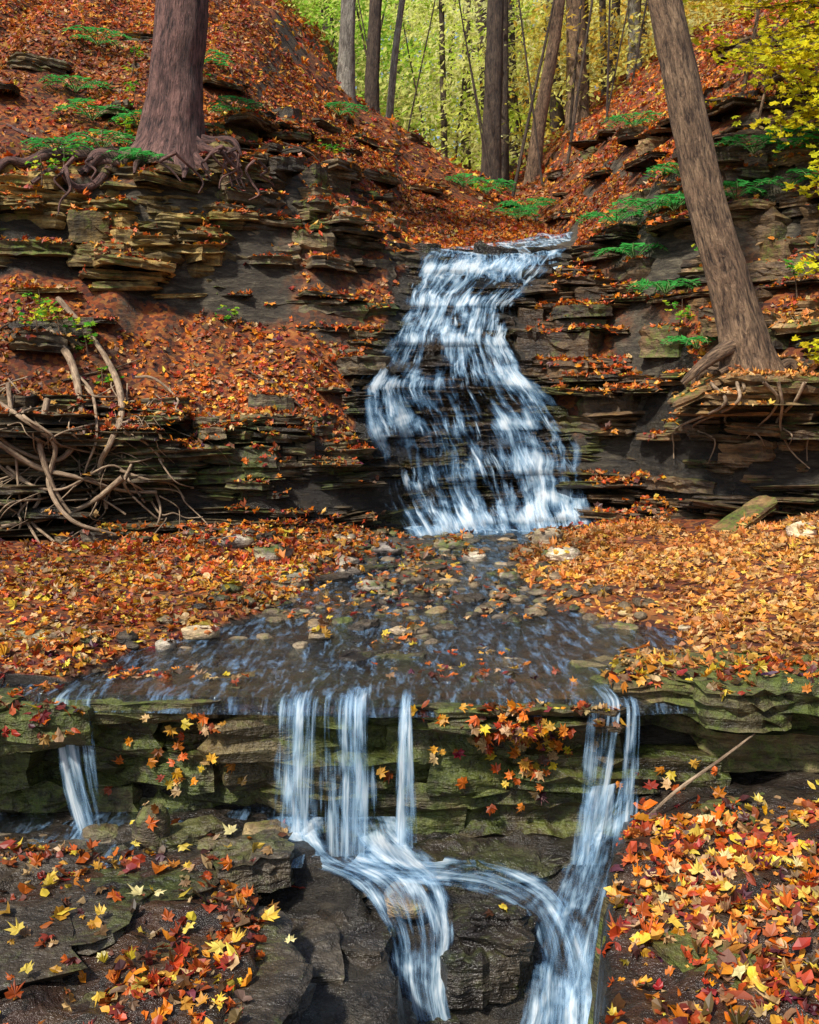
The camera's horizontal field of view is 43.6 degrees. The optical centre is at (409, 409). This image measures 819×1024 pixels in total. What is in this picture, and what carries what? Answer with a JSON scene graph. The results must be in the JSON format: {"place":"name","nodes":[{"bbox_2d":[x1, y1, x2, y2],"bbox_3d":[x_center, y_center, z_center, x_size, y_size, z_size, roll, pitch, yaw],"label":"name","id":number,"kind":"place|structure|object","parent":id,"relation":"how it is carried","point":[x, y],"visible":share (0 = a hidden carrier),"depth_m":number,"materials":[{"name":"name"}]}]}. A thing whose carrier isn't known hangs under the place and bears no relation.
{"place":"outdoors","nodes":[
{"label":"outdoors","id":0,"kind":"place"},
{"bbox_2d":[0,529,698,916],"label":"stream","id":1,"kind":"structure","parent":0,"point":[528,680],"depth_m":5.16,"materials":[{"name":"liquid"}]},
{"bbox_2d":[0,0,818,1023],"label":"ground","id":2,"kind":"structure","parent":0,"point":[374,994],"depth_m":9.71,"materials":[{"name":"brown soil"}]},
{"bbox_2d":[16,289,56,308],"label":"green seedling","id":3,"kind":"object","parent":2,"relation":"on","point":[36,297],"visible":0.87,"depth_m":10.37,"materials":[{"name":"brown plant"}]},
{"bbox_2d":[19,136,93,150],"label":"fern","id":4,"kind":"object","parent":2,"relation":"on","point":[38,142],"visible":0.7,"depth_m":11.53,"materials":[{"name":"green plant"}]},
{"bbox_2d":[38,74,114,92],"bbox_3d":[-4.304,-4.183,13.222,0.844,0.206,0.881,0,0,17],"label":"fern","id":5,"kind":"object","parent":2,"relation":"on","point":[73,88],"visible":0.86,"depth_m":13.15,"materials":[{"name":"green plant"}]},
{"bbox_2d":[75,321,97,355],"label":"green seedling","id":6,"kind":"object","parent":2,"relation":"on","point":[88,323],"visible":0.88,"depth_m":10.17,"materials":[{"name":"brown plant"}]},
{"bbox_2d":[50,96,132,120],"bbox_3d":[-3.907,-3.653,12.604,0.918,0.213,0.877,0,0,-41],"label":"fern","id":7,"kind":"object","parent":2,"relation":"on","point":[87,114],"visible":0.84,"depth_m":12.47,"materials":[{"name":"green plant"}]},
{"bbox_2d":[62,24,131,46],"bbox_3d":[-4.411,-5.259,14.498,1.001,0.241,0.957,0,0,0],"label":"fern","id":8,"kind":"object","parent":2,"relation":"on","point":[95,29],"visible":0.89,"depth_m":14.39,"materials":[{"name":"green plant"}]},
{"bbox_2d":[65,128,135,146],"bbox_3d":[-3.610,-3.135,11.984,0.962,0.197,0.846,0,0,29],"label":"fern","id":9,"kind":"object","parent":2,"relation":"on","point":[124,135],"visible":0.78,"depth_m":11.89,"materials":[{"name":"green plant"}]},
{"bbox_2d":[95,365,123,387],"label":"green seedling","id":10,"kind":"object","parent":2,"relation":"on","point":[106,379],"visible":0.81,"depth_m":10.05,"materials":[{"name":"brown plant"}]},
{"bbox_2d":[114,116,133,143],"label":"green seedling","id":11,"kind":"object","parent":2,"relation":"on","point":[125,123],"visible":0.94,"depth_m":12.25,"materials":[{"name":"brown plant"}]},
{"bbox_2d":[108,109,141,127],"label":"fern","id":12,"kind":"object","parent":2,"relation":"on","point":[120,115],"visible":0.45,"depth_m":12.46,"materials":[{"name":"green plant"}]},
{"bbox_2d":[104,147,150,155],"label":"fern","id":13,"kind":"object","parent":2,"relation":"on","point":[130,150],"visible":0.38,"depth_m":11.47,"materials":[{"name":"green plant"}]},
{"bbox_2d":[123,81,139,110],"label":"green seedling","id":14,"kind":"object","parent":2,"relation":"on","point":[131,89],"visible":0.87,"depth_m":12.89,"materials":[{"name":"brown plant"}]},
{"bbox_2d":[121,46,143,79],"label":"green seedling","id":15,"kind":"object","parent":2,"relation":"on","point":[137,52],"visible":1,"depth_m":13.60,"materials":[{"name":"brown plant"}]},
{"bbox_2d":[0,0,274,213],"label":"tree","id":16,"kind":"object","parent":2,"relation":"on","point":[171,126],"visible":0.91,"depth_m":11.83,"materials":[{"name":"brown plant"}]},
{"bbox_2d":[112,150,172,162],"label":"fern","id":17,"kind":"object","parent":2,"relation":"on","point":[149,153],"visible":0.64,"depth_m":11.45,"materials":[{"name":"green plant"}]},
{"bbox_2d":[0,806,313,867],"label":"pool","id":18,"kind":"structure","parent":2,"relation":"on","point":[128,817],"depth_m":4.46,"materials":[{"name":"liquid"}]},
{"bbox_2d":[0,802,431,919],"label":"boulders","id":19,"kind":"object","parent":2,"relation":"on","point":[401,902],"visible":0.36,"depth_m":4.17,"materials":[{"name":"stone"}]},
{"bbox_2d":[215,304,238,327],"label":"green seedling","id":20,"kind":"object","parent":2,"relation":"on","point":[228,316],"visible":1,"depth_m":11.29,"materials":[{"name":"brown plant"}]},
{"bbox_2d":[0,815,597,1023],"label":"wet foreground rock","id":21,"kind":"object","parent":2,"relation":"on","point":[485,961],"visible":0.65,"depth_m":3.81,"materials":[{"name":"grey stone"}]},
{"bbox_2d":[3,535,653,668],"bbox_3d":[-0.452,1.269,7.652,3.638,0.139,5.229,0,0,0],"label":"stream bed rock","id":22,"kind":"object","parent":2,"relation":"on","point":[355,654],"visible":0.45,"depth_m":6.29,"materials":[{"name":"grey stone"}]},
{"bbox_2d":[336,0,356,103],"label":"forest tree","id":23,"kind":"object","parent":2,"relation":"on","point":[345,77],"visible":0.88,"depth_m":20.17,"materials":[{"name":"grey plant"}]},
{"bbox_2d":[364,0,381,113],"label":"forest tree","id":24,"kind":"object","parent":2,"relation":"on","point":[371,95],"visible":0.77,"depth_m":23.86,"materials":[{"name":"brown plant"}]},
{"bbox_2d":[0,16,782,406],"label":"fallen twigs","id":25,"kind":"object","parent":2,"relation":"on","point":[194,212],"visible":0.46,"depth_m":11.53,"materials":[{"name":"brown wood"}]},
{"bbox_2d":[385,0,404,117],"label":"forest tree","id":26,"kind":"object","parent":2,"relation":"on","point":[393,72],"visible":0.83,"depth_m":21.44,"materials":[{"name":"brown plant"}]},
{"bbox_2d":[0,296,809,543],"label":"exposed roots","id":27,"kind":"object","parent":2,"relation":"on","point":[53,490],"visible":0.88,"depth_m":9.26,"materials":[{"name":"brown plant"}]},
{"bbox_2d":[0,649,818,1023],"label":"mossy rock ledge","id":28,"kind":"object","parent":2,"relation":"on","point":[778,713],"visible":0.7,"depth_m":4.50,"materials":[{"name":"green stone"}]},
{"bbox_2d":[55,688,635,1023],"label":"ledge cascade","id":29,"kind":"object","parent":28,"relation":"on","point":[381,847],"visible":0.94,"depth_m":4.25,"materials":[{"name":"white liquid"}]},
{"bbox_2d":[103,675,739,829],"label":"ledge leaves","id":30,"kind":"object","parent":28,"relation":"on","point":[522,739],"visible":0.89,"depth_m":4.43,"materials":[{"name":"orange plant"}]},
{"bbox_2d":[648,733,754,815],"bbox_3d":[1.217,1.520,4.238,0.483,0.328,0.052,0,0,-9],"label":"fallen stick","id":31,"kind":"object","parent":28,"relation":"on","point":[682,786],"visible":0.94,"depth_m":4.21,"materials":[{"name":"brown wood"}]},
{"bbox_2d":[0,649,818,1023],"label":"fallen leaves","id":32,"kind":"object","parent":2,"relation":"on","point":[702,919],"visible":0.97,"depth_m":3.40,"materials":[{"name":"orange plant"}]},
{"bbox_2d":[0,519,818,692],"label":"fallen leaves","id":33,"kind":"object","parent":2,"relation":"on","point":[697,622],"visible":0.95,"depth_m":6.42,"materials":[{"name":"orange plant"}]},
{"bbox_2d":[4,793,818,1004],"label":"yellow fallen leaves","id":34,"kind":"object","parent":2,"relation":"on","point":[270,914],"visible":0.94,"depth_m":3.53,"materials":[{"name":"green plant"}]},
{"bbox_2d":[45,513,816,673],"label":"river stones","id":35,"kind":"object","parent":2,"relation":"on","point":[422,634],"visible":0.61,"depth_m":6.79,"materials":[{"name":"stone"}]},
{"bbox_2d":[439,0,447,158],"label":"forest tree","id":36,"kind":"object","parent":2,"relation":"on","point":[443,68],"visible":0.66,"depth_m":28.92,"materials":[{"name":"brown plant"}]},
{"bbox_2d":[446,173,489,186],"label":"fern","id":37,"kind":"object","parent":2,"relation":"on","point":[466,175],"visible":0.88,"depth_m":18.88,"materials":[{"name":"green plant"}]},
{"bbox_2d":[472,183,490,212],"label":"green seedling","id":38,"kind":"object","parent":2,"relation":"on","point":[481,189],"visible":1,"depth_m":17.51,"materials":[{"name":"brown plant"}]},
{"bbox_2d":[480,0,503,186],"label":"forest tree","id":39,"kind":"object","parent":2,"relation":"on","point":[493,94],"visible":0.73,"depth_m":25.80,"materials":[{"name":"brown plant"}]},
{"bbox_2d":[468,178,515,194],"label":"fern","id":40,"kind":"object","parent":2,"relation":"on","point":[488,188],"visible":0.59,"depth_m":19.95,"materials":[{"name":"green plant"}]},
{"bbox_2d":[501,0,509,186],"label":"forest tree","id":41,"kind":"object","parent":2,"relation":"on","point":[505,172],"visible":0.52,"depth_m":26.89,"materials":[{"name":"brown plant"}]},
{"bbox_2d":[233,0,780,223],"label":"fallen leaves","id":42,"kind":"object","parent":2,"relation":"on","point":[296,23],"visible":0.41,"depth_m":21.60,"materials":[{"name":"orange plant"}]},
{"bbox_2d":[490,206,540,218],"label":"fern","id":43,"kind":"object","parent":2,"relation":"on","point":[522,213],"visible":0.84,"depth_m":17.92,"materials":[{"name":"green plant"}]},
{"bbox_2d":[280,0,767,198],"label":"distant forest","id":44,"kind":"object","parent":2,"relation":"on","point":[532,11],"depth_m":31.09,"materials":[{"name":"green plant"}]},
{"bbox_2d":[496,197,556,212],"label":"fern","id":45,"kind":"object","parent":2,"relation":"on","point":[515,203],"visible":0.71,"depth_m":18.88,"materials":[{"name":"green plant"}]},
{"bbox_2d":[523,0,564,184],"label":"forest tree","id":46,"kind":"object","parent":2,"relation":"on","point":[532,172],"visible":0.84,"depth_m":25.86,"materials":[{"name":"brown plant"}]},
{"bbox_2d":[561,0,589,137],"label":"forest tree","id":47,"kind":"object","parent":2,"relation":"on","point":[571,40],"visible":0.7,"depth_m":27.77,"materials":[{"name":"brown plant"}]},
{"bbox_2d":[585,0,589,107],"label":"forest tree","id":48,"kind":"object","parent":2,"relation":"on","point":[586,20],"visible":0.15,"depth_m":29.88,"materials":[{"name":"brown plant"}]},
{"bbox_2d":[625,0,641,79],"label":"forest tree","id":49,"kind":"object","parent":2,"relation":"on","point":[633,8],"visible":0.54,"depth_m":29.85,"materials":[{"name":"brown plant"}]},
{"bbox_2d":[784,259,809,298],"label":"green seedling","id":50,"kind":"object","parent":2,"relation":"on","point":[791,266],"visible":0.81,"depth_m":10.23,"materials":[{"name":"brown plant"}]},
{"bbox_2d":[803,4,811,37],"bbox_3d":[4.856,-5.852,12.757,2.065,2.759,1.506,0,0,-12],"label":"yellow maple sapling","id":51,"kind":"object","parent":2,"relation":"on","point":[808,20],"depth_m":12.90,"materials":[{"name":"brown plant"}]},
{"bbox_2d":[0,2,818,546],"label":"layered rock cliff","id":52,"kind":"structure","parent":0,"point":[450,390],"depth_m":11.18,"materials":[{"name":"brown stone"}]},
{"bbox_2d":[16,306,47,331],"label":"green seedling","id":53,"kind":"object","parent":52,"relation":"on","point":[37,313],"visible":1,"depth_m":9.89,"materials":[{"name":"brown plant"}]},
{"bbox_2d":[25,151,66,187],"bbox_3d":[-3.952,-2.580,11.039,0.457,0.401,0.256,0,0,0],"label":"green seedling","id":54,"kind":"object","parent":52,"relation":"on","point":[50,166],"visible":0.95,"depth_m":10.99,"materials":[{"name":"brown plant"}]},
{"bbox_2d":[39,302,80,333],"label":"green seedling","id":55,"kind":"object","parent":52,"relation":"on","point":[53,310],"visible":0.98,"depth_m":10.08,"materials":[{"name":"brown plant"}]},
{"bbox_2d":[49,142,79,164],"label":"green seedling","id":56,"kind":"object","parent":52,"relation":"on","point":[64,152],"visible":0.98,"depth_m":11.23,"materials":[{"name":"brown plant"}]},
{"bbox_2d":[204,49,233,70],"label":"fern","id":57,"kind":"object","parent":52,"relation":"on","point":[217,53],"visible":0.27,"depth_m":14.51,"materials":[{"name":"green plant"}]},
{"bbox_2d":[208,96,267,115],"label":"fern","id":58,"kind":"object","parent":52,"relation":"on","point":[235,107],"visible":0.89,"depth_m":12.96,"materials":[{"name":"green plant"}]},
{"bbox_2d":[318,140,345,156],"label":"green seedling","id":59,"kind":"object","parent":52,"relation":"on","point":[334,149],"visible":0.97,"depth_m":13.46,"materials":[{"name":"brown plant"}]},
{"bbox_2d":[323,101,370,117],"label":"fern","id":60,"kind":"object","parent":52,"relation":"on","point":[340,112],"visible":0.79,"depth_m":17.46,"materials":[{"name":"green plant"}]},
{"bbox_2d":[0,0,818,476],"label":"fallen leaves","id":61,"kind":"object","parent":52,"relation":"on","point":[446,236],"visible":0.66,"depth_m":14.42,"materials":[{"name":"orange plant"}]},
{"bbox_2d":[0,173,818,571],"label":"fallen leaves","id":62,"kind":"object","parent":52,"relation":"on","point":[604,529],"visible":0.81,"depth_m":9.62,"materials":[{"name":"orange plant"}]},
{"bbox_2d":[368,232,586,537],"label":"waterfall","id":63,"kind":"structure","parent":52,"relation":"on","point":[535,513],"depth_m":11.17,"materials":[{"name":"liquid"}]},
{"bbox_2d":[576,209,642,225],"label":"fern","id":64,"kind":"object","parent":52,"relation":"on","point":[610,218],"visible":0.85,"depth_m":12.87,"materials":[{"name":"green plant"}]},
{"bbox_2d":[594,242,667,258],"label":"fern","id":65,"kind":"object","parent":52,"relation":"on","point":[631,247],"visible":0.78,"depth_m":12.37,"materials":[{"name":"green plant"}]},
{"bbox_2d":[601,110,662,128],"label":"fern","id":66,"kind":"object","parent":52,"relation":"on","point":[636,122],"visible":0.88,"depth_m":15.46,"materials":[{"name":"green plant"}]},
{"bbox_2d":[609,191,683,215],"bbox_3d":[2.931,-2.466,12.288,1.073,0.244,0.852,0,0,0],"label":"fern","id":67,"kind":"object","parent":52,"relation":"on","point":[637,202],"visible":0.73,"depth_m":12.27,"materials":[{"name":"green plant"}]},
{"bbox_2d":[636,192,685,212],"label":"fern","id":68,"kind":"object","parent":52,"relation":"on","point":[673,196],"visible":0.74,"depth_m":11.95,"materials":[{"name":"green plant"}]},
{"bbox_2d":[626,278,700,293],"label":"fern","id":69,"kind":"object","parent":52,"relation":"on","point":[658,286],"visible":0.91,"depth_m":11.53,"materials":[{"name":"green plant"}]},
{"bbox_2d":[663,299,694,326],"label":"green seedling","id":70,"kind":"object","parent":52,"relation":"on","point":[675,303],"visible":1,"depth_m":10.98,"materials":[{"name":"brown plant"}]},
{"bbox_2d":[643,162,724,181],"bbox_3d":[3.335,-2.892,12.441,0.970,0.201,0.895,0,0,0],"label":"fern","id":71,"kind":"object","parent":52,"relation":"on","point":[661,166],"visible":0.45,"depth_m":12.40,"materials":[{"name":"green plant"}]},
{"bbox_2d":[661,334,717,349],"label":"fern","id":72,"kind":"object","parent":52,"relation":"on","point":[684,339],"visible":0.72,"depth_m":10.59,"materials":[{"name":"green plant"}]},
{"bbox_2d":[654,85,732,104],"bbox_3d":[3.538,-3.770,12.872,1.006,0.971,0.582,0,0,0],"label":"yellow maple sapling","id":73,"kind":"object","parent":52,"relation":"on","point":[658,93],"visible":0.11,"depth_m":12.77,"materials":[{"name":"brown plant"}]},
{"bbox_2d":[648,0,798,386],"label":"leaning tree","id":74,"kind":"object","parent":52,"relation":"on","point":[744,341],"visible":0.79,"depth_m":9.45,"materials":[{"name":"brown plant"}]},
{"bbox_2d":[690,0,760,91],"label":"yellow maple sapling","id":75,"kind":"object","parent":52,"relation":"on","point":[754,33],"visible":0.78,"depth_m":12.80,"materials":[{"name":"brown plant"}]},
{"bbox_2d":[723,179,767,199],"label":"fern","id":76,"kind":"object","parent":52,"relation":"on","point":[733,195],"visible":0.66,"depth_m":11.50,"materials":[{"name":"green plant"}]},
{"bbox_2d":[714,134,783,154],"bbox_3d":[3.955,-3.066,11.895,0.916,0.202,0.866,0,0,0],"label":"fern","id":77,"kind":"object","parent":52,"relation":"on","point":[727,138],"visible":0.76,"depth_m":11.79,"materials":[{"name":"green plant"}]},
{"bbox_2d":[683,0,818,152],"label":"maple bough","id":78,"kind":"object","parent":52,"relation":"on","point":[798,53],"visible":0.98,"depth_m":10.80,"materials":[{"name":"yellow plant"}]},
{"bbox_2d":[712,20,805,127],"bbox_3d":[4.166,-4.030,12.200,1.088,1.425,1.533,0,0,25],"label":"yellow maple sapling","id":79,"kind":"object","parent":52,"relation":"on","point":[768,72],"visible":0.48,"depth_m":12.13,"materials":[{"name":"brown plant"}]},
{"bbox_2d":[746,167,818,191],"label":"fern","id":80,"kind":"object","parent":52,"relation":"on","point":[763,181],"visible":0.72,"depth_m":11.30,"materials":[{"name":"green plant"}]},
{"bbox_2d":[752,126,818,148],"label":"fern","id":81,"kind":"object","parent":52,"relation":"on","point":[800,128],"visible":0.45,"depth_m":11.51,"materials":[{"name":"green plant"}]},
{"bbox_2d":[760,8,818,144],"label":"yellow maple sapling","id":82,"kind":"object","parent":52,"relation":"on","point":[799,98],"visible":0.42,"depth_m":11.65,"materials":[{"name":"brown plant"}]},
{"bbox_2d":[773,134,818,155],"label":"fern","id":83,"kind":"object","parent":52,"relation":"on","point":[801,139],"visible":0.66,"depth_m":11.32,"materials":[{"name":"green plant"}]},
{"bbox_2d":[783,117,818,248],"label":"yellow maple sapling","id":84,"kind":"object","parent":52,"relation":"on","point":[804,189],"visible":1,"depth_m":10.60,"materials":[{"name":"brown plant"}]},
{"bbox_2d":[791,335,818,362],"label":"yellow maple sapling","id":85,"kind":"object","parent":52,"relation":"on","point":[806,345],"visible":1,"depth_m":9.27,"materials":[{"name":"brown plant"}]},
{"bbox_2d":[794,252,818,274],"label":"yellow maple sapling","id":86,"kind":"object","parent":52,"relation":"on","point":[799,265],"visible":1,"depth_m":9.73,"materials":[{"name":"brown plant"}]},
{"bbox_2d":[800,87,818,178],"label":"yellow maple sapling","id":87,"kind":"object","parent":52,"relation":"on","point":[816,103],"visible":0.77,"depth_m":10.58,"materials":[{"name":"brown plant"}]},
{"bbox_2d":[334,0,595,157],"label":"sky","id":88,"kind":"structure","parent":0,"point":[438,137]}
]}

